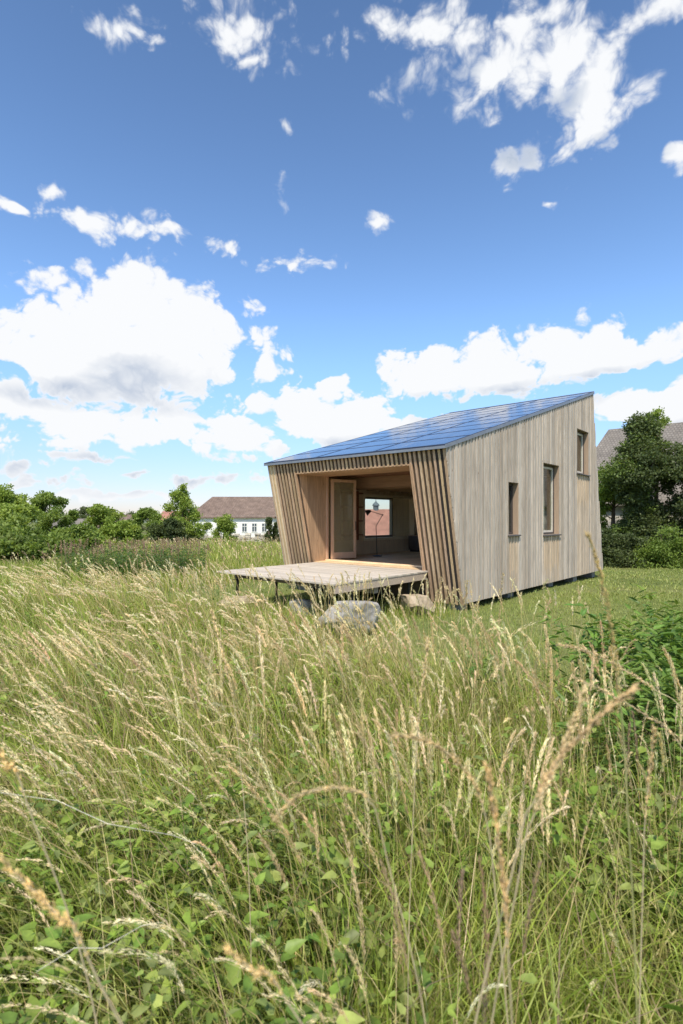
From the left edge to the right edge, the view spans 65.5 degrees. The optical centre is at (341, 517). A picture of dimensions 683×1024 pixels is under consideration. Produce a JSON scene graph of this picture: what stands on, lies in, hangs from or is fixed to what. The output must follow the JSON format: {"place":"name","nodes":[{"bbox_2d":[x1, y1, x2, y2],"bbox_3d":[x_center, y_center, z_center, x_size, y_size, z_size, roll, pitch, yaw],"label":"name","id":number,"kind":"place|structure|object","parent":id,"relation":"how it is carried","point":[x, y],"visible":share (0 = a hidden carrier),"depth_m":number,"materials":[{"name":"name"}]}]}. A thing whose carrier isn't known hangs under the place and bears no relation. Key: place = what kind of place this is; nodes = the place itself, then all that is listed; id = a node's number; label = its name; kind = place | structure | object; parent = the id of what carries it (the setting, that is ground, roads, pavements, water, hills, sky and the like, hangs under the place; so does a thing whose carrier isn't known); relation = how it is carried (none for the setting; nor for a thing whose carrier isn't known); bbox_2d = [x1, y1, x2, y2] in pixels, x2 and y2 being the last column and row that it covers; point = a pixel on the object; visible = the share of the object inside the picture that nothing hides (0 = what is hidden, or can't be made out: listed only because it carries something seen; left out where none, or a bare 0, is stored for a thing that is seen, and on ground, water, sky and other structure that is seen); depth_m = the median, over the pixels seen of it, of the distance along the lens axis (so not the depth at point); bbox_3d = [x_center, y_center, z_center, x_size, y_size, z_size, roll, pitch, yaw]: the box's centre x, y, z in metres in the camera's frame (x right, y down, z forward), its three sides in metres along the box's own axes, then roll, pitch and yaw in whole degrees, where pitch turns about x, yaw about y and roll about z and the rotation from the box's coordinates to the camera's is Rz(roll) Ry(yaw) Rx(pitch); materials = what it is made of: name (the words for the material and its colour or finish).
{"place":"outdoors","nodes":[
{"label":"outdoors","id":0,"kind":"place"},
{"bbox_2d":[0,539,283,614],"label":"field grass","id":1,"kind":"structure","parent":0,"point":[217,555],"depth_m":15.70,"materials":[{"name":"green plant"}]},
{"bbox_2d":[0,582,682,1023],"bbox_3d":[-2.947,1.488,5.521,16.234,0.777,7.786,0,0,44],"label":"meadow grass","id":2,"kind":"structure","parent":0,"point":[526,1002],"depth_m":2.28,"materials":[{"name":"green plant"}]},
{"bbox_2d":[0,0,682,515],"label":"sky","id":3,"kind":"structure","parent":0,"point":[237,237],"materials":[{"name":"blue"}]},
{"bbox_2d":[1,523,682,1023],"bbox_3d":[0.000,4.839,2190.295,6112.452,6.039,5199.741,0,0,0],"label":"ground","id":4,"kind":"structure","parent":0,"point":[517,609],"depth_m":10.49,"materials":[{"name":"plant"}]},
{"bbox_2d":[0,510,31,536],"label":"bush","id":5,"kind":"object","parent":4,"relation":"on","point":[8,525],"visible":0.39,"depth_m":24.51,"materials":[{"name":"green plant"}]},
{"bbox_2d":[0,483,39,524],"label":"tree","id":6,"kind":"object","parent":4,"relation":"on","point":[8,495],"visible":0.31,"depth_m":37.84,"materials":[{"name":"green plant"}]},
{"bbox_2d":[0,502,40,532],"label":"bush","id":7,"kind":"object","parent":4,"relation":"on","point":[6,509],"visible":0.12,"depth_m":29.84,"materials":[{"name":"green plant"}]},
{"bbox_2d":[0,532,60,568],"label":"bush","id":8,"kind":"object","parent":4,"relation":"on","point":[18,543],"visible":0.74,"depth_m":19.60,"materials":[{"name":"green plant"}]},
{"bbox_2d":[0,746,97,1023],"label":"grass stalk","id":9,"kind":"object","parent":4,"relation":"on","point":[7,766],"depth_m":0.78,"materials":[{"name":"plant"}]},
{"bbox_2d":[29,490,78,532],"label":"tree","id":10,"kind":"object","parent":4,"relation":"on","point":[45,518],"visible":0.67,"depth_m":45.54,"materials":[{"name":"green plant"}]},
{"bbox_2d":[23,527,86,558],"bbox_3d":[-14.651,1.385,26.059,4.188,1.877,4.053,0,0,0],"label":"bush","id":11,"kind":"object","parent":4,"relation":"on","point":[52,540],"visible":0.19,"depth_m":25.93,"materials":[{"name":"green plant"}]},
{"bbox_2d":[0,850,121,1023],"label":"grass stalk","id":12,"kind":"object","parent":4,"relation":"on","point":[56,913],"depth_m":0.57,"materials":[{"name":"plant"}]},
{"bbox_2d":[52,519,86,527],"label":"cottage","id":13,"kind":"structure","parent":4,"relation":"on","point":[78,521],"depth_m":92.28,"materials":[{"name":"grey tile"}]},
{"bbox_2d":[47,521,104,550],"bbox_3d":[-14.890,1.268,29.909,3.053,2.248,3.830,0,0,0],"label":"bush","id":14,"kind":"object","parent":4,"relation":"on","point":[88,530],"visible":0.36,"depth_m":29.42,"materials":[{"name":"green plant"}]},
{"bbox_2d":[73,506,92,518],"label":"tree","id":15,"kind":"object","parent":4,"relation":"on","point":[81,512],"visible":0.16,"depth_m":108.70,"materials":[{"name":"green plant"}]},
{"bbox_2d":[83,503,126,535],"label":"tree","id":16,"kind":"object","parent":4,"relation":"on","point":[101,514],"visible":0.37,"depth_m":47.58,"materials":[{"name":"green plant"}]},
{"bbox_2d":[97,515,132,528],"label":"cottage","id":17,"kind":"structure","parent":4,"relation":"on","point":[128,517],"depth_m":96.28,"materials":[{"name":"white paint"}]},
{"bbox_2d":[95,519,145,547],"bbox_3d":[-16.809,1.344,40.053,3.971,2.595,4.373,0,0,-24],"label":"bush","id":18,"kind":"object","parent":4,"relation":"on","point":[123,530],"visible":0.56,"depth_m":39.61,"materials":[{"name":"green plant"}]},
{"bbox_2d":[47,537,208,582],"bbox_3d":[-6.680,1.272,16.990,4.992,1.348,4.409,0,0,0],"label":"nettle patch","id":19,"kind":"object","parent":4,"relation":"on","point":[129,553],"visible":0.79,"depth_m":16.36,"materials":[{"name":"green plant"}]},
{"bbox_2d":[126,510,145,530],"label":"cottage","id":20,"kind":"structure","parent":4,"relation":"on","point":[131,512],"depth_m":104.22,"materials":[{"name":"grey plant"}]},
{"bbox_2d":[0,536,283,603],"bbox_3d":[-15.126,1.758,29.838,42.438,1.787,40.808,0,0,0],"label":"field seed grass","id":21,"kind":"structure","parent":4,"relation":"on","point":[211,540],"depth_m":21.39,"materials":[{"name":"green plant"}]},
{"bbox_2d":[127,506,163,541],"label":"tree","id":22,"kind":"object","parent":4,"relation":"on","point":[141,515],"visible":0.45,"depth_m":51.86,"materials":[{"name":"green plant"}]},
{"bbox_2d":[146,517,195,543],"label":"bush","id":23,"kind":"object","parent":4,"relation":"on","point":[171,528],"visible":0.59,"depth_m":47.37,"materials":[{"name":"green plant"}]},
{"bbox_2d":[162,511,185,518],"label":"cottage","id":24,"kind":"structure","parent":4,"relation":"on","point":[165,513],"depth_m":85.56,"materials":[{"name":"white paint"}]},
{"bbox_2d":[158,483,214,543],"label":"tree","id":25,"kind":"object","parent":4,"relation":"on","point":[183,505],"visible":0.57,"depth_m":49.69,"materials":[{"name":"green plant"}]},
{"bbox_2d":[205,512,237,542],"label":"tree","id":26,"kind":"object","parent":4,"relation":"on","point":[226,525],"visible":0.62,"depth_m":59.62,"materials":[{"name":"green plant"}]},
{"bbox_2d":[209,608,252,1023],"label":"grass stalk","id":27,"kind":"object","parent":4,"relation":"on","point":[222,653],"depth_m":1.52,"materials":[{"name":"plant"}]},
{"bbox_2d":[193,497,276,536],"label":"farmhouse","id":28,"kind":"object","parent":4,"relation":"on","point":[250,514],"visible":0.48,"depth_m":75.81,"materials":[{"name":"white paint"}]},
{"bbox_2d":[242,523,246,531],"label":"window","id":29,"kind":"structure","parent":28,"relation":"in","point":[244,525],"depth_m":74.99,"materials":[{"name":"grey glass"}]},
{"bbox_2d":[251,523,256,531],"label":"window","id":30,"kind":"structure","parent":28,"relation":"in","point":[253,525],"depth_m":74.99,"materials":[{"name":"grey glass"}]},
{"bbox_2d":[261,523,266,531],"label":"window","id":31,"kind":"structure","parent":28,"relation":"in","point":[263,529],"depth_m":74.95,"materials":[{"name":"grey glass"}]},
{"bbox_2d":[200,533,273,541],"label":"garden wall","id":32,"kind":"structure","parent":4,"relation":"on","point":[248,536],"depth_m":65.97,"materials":[{"name":"stone"}]},
{"bbox_2d":[217,595,257,612],"bbox_3d":[-1.961,1.752,10.197,0.860,0.500,0.558,0,0,-43],"label":"boulder","id":33,"kind":"object","parent":4,"relation":"on","point":[245,600],"visible":0.16,"depth_m":10.03,"materials":[{"name":"beige stone"}]},
{"bbox_2d":[223,941,302,1023],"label":"grass stalk","id":34,"kind":"object","parent":4,"relation":"on","point":[260,970],"depth_m":0.61,"materials":[{"name":"plant"}]},
{"bbox_2d":[264,517,272,541],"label":"conifer","id":35,"kind":"object","parent":4,"relation":"on","point":[268,526],"visible":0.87,"depth_m":63.84,"materials":[{"name":"green plant"}]},
{"bbox_2d":[272,522,279,541],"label":"conifer","id":36,"kind":"object","parent":4,"relation":"on","point":[275,532],"visible":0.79,"depth_m":64.78,"materials":[{"name":"green plant"}]},
{"bbox_2d":[289,599,314,618],"bbox_3d":[-0.723,1.714,9.938,0.503,0.450,0.691,0,0,-5],"label":"boulder","id":37,"kind":"object","parent":4,"relation":"on","point":[307,603],"visible":0.47,"depth_m":9.68,"materials":[{"name":"grey stone"}]},
{"bbox_2d":[0,593,682,1023],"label":"broadleaf weeds","id":38,"kind":"object","parent":4,"relation":"on","point":[154,999],"visible":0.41,"depth_m":2.06,"materials":[{"name":"green plant"}]},
{"bbox_2d":[0,554,682,1023],"bbox_3d":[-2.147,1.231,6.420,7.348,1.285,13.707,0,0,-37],"label":"dry seed grass","id":39,"kind":"structure","parent":4,"relation":"on","point":[332,652],"depth_m":2.69,"materials":[{"name":"beige plant"}]},
{"bbox_2d":[36,922,161,971],"bbox_3d":[-0.492,0.875,1.094,0.240,0.046,0.020,0,0,-17],"label":"dry straw","id":40,"kind":"object","parent":39,"relation":"on","point":[99,948],"visible":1,"depth_m":1.09,"materials":[{"name":"beige plant"}]},
{"bbox_2d":[5,793,210,849],"bbox_3d":[-0.574,0.744,1.310,0.497,0.200,0.021,0,0,-12],"label":"dry straw","id":41,"kind":"object","parent":39,"relation":"on","point":[98,819],"visible":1,"depth_m":1.30,"materials":[{"name":"beige plant"}]},
{"bbox_2d":[315,600,380,637],"bbox_3d":[0.066,1.647,8.504,1.139,0.706,0.771,0,0,-37],"label":"boulder","id":42,"kind":"object","parent":4,"relation":"on","point":[370,612],"visible":0.43,"depth_m":8.21,"materials":[{"name":"grey stone"}]},
{"bbox_2d":[271,783,425,1023],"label":"grass stalk","id":43,"kind":"object","parent":4,"relation":"on","point":[318,790],"depth_m":0.78,"materials":[{"name":"plant"}]},
{"bbox_2d":[365,501,388,535],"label":"barn","id":44,"kind":"structure","parent":4,"relation":"on","point":[372,518],"depth_m":60.37,"materials":[{"name":"red paint"}]},
{"bbox_2d":[216,391,602,609],"bbox_3d":[2.616,-0.923,14.557,5.215,6.161,12.370,0,0,41],"label":"timber cabin","id":45,"kind":"object","parent":4,"relation":"on","point":[481,499],"visible":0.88,"depth_m":12.89,"materials":[{"name":"brown wood"}]},
{"bbox_2d":[331,479,355,558],"bbox_3d":[0.069,0.025,13.709,0.764,2.030,0.109,0,0,-34],"label":"door","id":46,"kind":"structure","parent":45,"relation":"in","point":[334,555],"depth_m":13.67,"materials":[{"name":"brown wood"}]},
{"bbox_2d":[365,510,382,556],"bbox_3d":[0.916,0.423,15.000,0.528,1.314,0.260,0,0,0],"label":"floor lamp","id":47,"kind":"object","parent":45,"relation":"on","point":[367,512],"visible":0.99,"depth_m":14.98,"materials":[{"name":"black metal"}]},
{"bbox_2d":[362,494,414,540],"bbox_3d":[1.451,-0.020,16.838,0.370,1.400,2.750,0,0,41],"label":"window","id":48,"kind":"structure","parent":45,"relation":"in","point":[401,508],"depth_m":17.28,"materials":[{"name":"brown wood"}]},
{"bbox_2d":[508,482,520,536],"bbox_3d":[3.856,-0.190,12.309,0.380,1.260,0.640,0,0,41],"label":"window","id":49,"kind":"structure","parent":45,"relation":"in","point":[513,487],"depth_m":12.48,"materials":[{"name":"brown wood"}]},
{"bbox_2d":[543,463,561,535],"bbox_3d":[5.437,-0.465,14.101,0.380,1.910,1.230,0,0,41],"label":"window","id":50,"kind":"structure","parent":45,"relation":"in","point":[553,530],"depth_m":14.47,"materials":[{"name":"brown wood"}]},
{"bbox_2d":[576,428,590,475],"bbox_3d":[7.154,-1.945,16.047,0.380,1.370,1.150,0,0,41],"label":"window","id":51,"kind":"structure","parent":45,"relation":"in","point":[583,435],"depth_m":16.39,"materials":[{"name":"brown wood"}]},
{"bbox_2d":[400,594,435,614],"bbox_3d":[1.464,1.694,10.132,0.674,0.489,0.571,0,0,-29],"label":"boulder","id":52,"kind":"object","parent":4,"relation":"on","point":[421,599],"visible":0.71,"depth_m":9.98,"materials":[{"name":"beige stone"}]},
{"bbox_2d":[407,635,430,1023],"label":"grass stalk","id":53,"kind":"object","parent":4,"relation":"on","point":[423,674],"depth_m":1.32,"materials":[{"name":"plant"}]},
{"bbox_2d":[388,731,508,1023],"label":"grass stalk","id":54,"kind":"object","parent":4,"relation":"on","point":[436,746],"depth_m":0.82,"materials":[{"name":"plant"}]},
{"bbox_2d":[481,761,512,1023],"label":"grass stalk","id":55,"kind":"object","parent":4,"relation":"on","point":[498,843],"depth_m":0.64,"materials":[{"name":"plant"}]},
{"bbox_2d":[450,644,564,717],"bbox_3d":[1.468,1.510,4.886,1.069,0.690,0.932,0,0,0],"label":"leafy plant","id":56,"kind":"object","parent":4,"relation":"on","point":[470,671],"visible":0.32,"depth_m":4.74,"materials":[{"name":"green plant"}]},
{"bbox_2d":[491,682,586,1023],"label":"grass stalk","id":57,"kind":"object","parent":4,"relation":"on","point":[568,734],"depth_m":0.73,"materials":[{"name":"plant"}]},
{"bbox_2d":[474,682,641,1023],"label":"grass stalk","id":58,"kind":"object","parent":4,"relation":"on","point":[591,723],"depth_m":0.65,"materials":[{"name":"plant"}]},
{"bbox_2d":[598,466,618,528],"bbox_3d":[13.800,-0.164,26.875,3.546,5.007,2.650,0,0,25],"label":"tree","id":59,"kind":"object","parent":4,"relation":"on","point":[605,494],"visible":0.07,"depth_m":26.67,"materials":[{"name":"green plant"}]},
{"bbox_2d":[536,603,682,781],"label":"leafy plant","id":60,"kind":"object","parent":4,"relation":"on","point":[672,647],"visible":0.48,"depth_m":4.14,"materials":[{"name":"green plant"}]},
{"bbox_2d":[584,530,637,1023],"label":"grass stalk","id":61,"kind":"object","parent":4,"relation":"on","point":[601,574],"depth_m":0.84,"materials":[{"name":"plant"}]},
{"bbox_2d":[545,646,682,827],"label":"leafy plant","id":62,"kind":"object","parent":4,"relation":"on","point":[639,724],"visible":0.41,"depth_m":3.06,"materials":[{"name":"green plant"}]},
{"bbox_2d":[601,527,632,567],"bbox_3d":[11.271,1.306,22.421,1.939,1.861,2.222,0,0,21],"label":"bush","id":63,"kind":"object","parent":4,"relation":"on","point":[607,541],"visible":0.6,"depth_m":21.94,"materials":[{"name":"green plant"}]},
{"bbox_2d":[555,642,682,709],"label":"grass stalk","id":64,"kind":"object","parent":4,"relation":"on","point":[596,654],"depth_m":1.32,"materials":[{"name":"plant"}]},
{"bbox_2d":[572,674,682,748],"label":"grass stalk","id":65,"kind":"object","parent":4,"relation":"on","point":[645,714],"depth_m":1.32,"materials":[{"name":"plant"}]},
{"bbox_2d":[603,532,658,568],"bbox_3d":[12.007,1.400,21.984,2.481,1.664,2.058,0,0,27],"label":"bush","id":66,"kind":"object","parent":4,"relation":"on","point":[629,540],"visible":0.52,"depth_m":21.70,"materials":[{"name":"green plant"}]},
{"bbox_2d":[596,422,682,528],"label":"barn","id":67,"kind":"structure","parent":4,"relation":"on","point":[612,438],"depth_m":31.46,"materials":[{"name":"grey tile"}]},
{"bbox_2d":[598,411,682,541],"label":"tree","id":68,"kind":"object","parent":4,"relation":"on","point":[638,471],"visible":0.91,"depth_m":24.41,"materials":[{"name":"green plant"}]},
{"bbox_2d":[611,583,682,662],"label":"leafy plant","id":69,"kind":"object","parent":4,"relation":"on","point":[649,596],"visible":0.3,"depth_m":5.36,"materials":[{"name":"green plant"}]},
{"bbox_2d":[638,724,657,1023],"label":"grass stalk","id":70,"kind":"object","parent":4,"relation":"on","point":[653,731],"depth_m":0.97,"materials":[{"name":"plant"}]},
{"bbox_2d":[629,523,682,568],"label":"bush","id":71,"kind":"object","parent":4,"relation":"on","point":[664,553],"visible":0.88,"depth_m":21.11,"materials":[{"name":"green plant"}]},
{"bbox_2d":[634,441,682,543],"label":"tree","id":72,"kind":"object","parent":4,"relation":"on","point":[675,504],"visible":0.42,"depth_m":24.14,"materials":[{"name":"green plant"}]},
{"bbox_2d":[650,406,671,498],"bbox_3d":[15.676,-1.635,26.580,1.536,7.941,1.196,0,0,0],"label":"tree","id":73,"kind":"object","parent":4,"relation":"on","point":[665,420],"visible":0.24,"depth_m":26.29,"materials":[{"name":"green plant"}]},
{"bbox_2d":[670,534,682,555],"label":"bush","id":74,"kind":"object","parent":4,"relation":"on","point":[678,542],"visible":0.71,"depth_m":20.89,"materials":[{"name":"green plant"}]},
{"bbox_2d":[136,560,682,694],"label":"lawn grass","id":75,"kind":"structure","parent":0,"point":[613,596],"depth_m":10.05,"materials":[{"name":"green plant"}]},
{"bbox_2d":[407,535,419,551],"bbox_3d":[2.578,0.815,17.277,0.540,0.530,0.740,0,0,41],"label":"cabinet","id":76,"kind":"object","parent":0,"point":[413,543],"visible":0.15,"depth_m":17.05,"materials":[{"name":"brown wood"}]}
]}

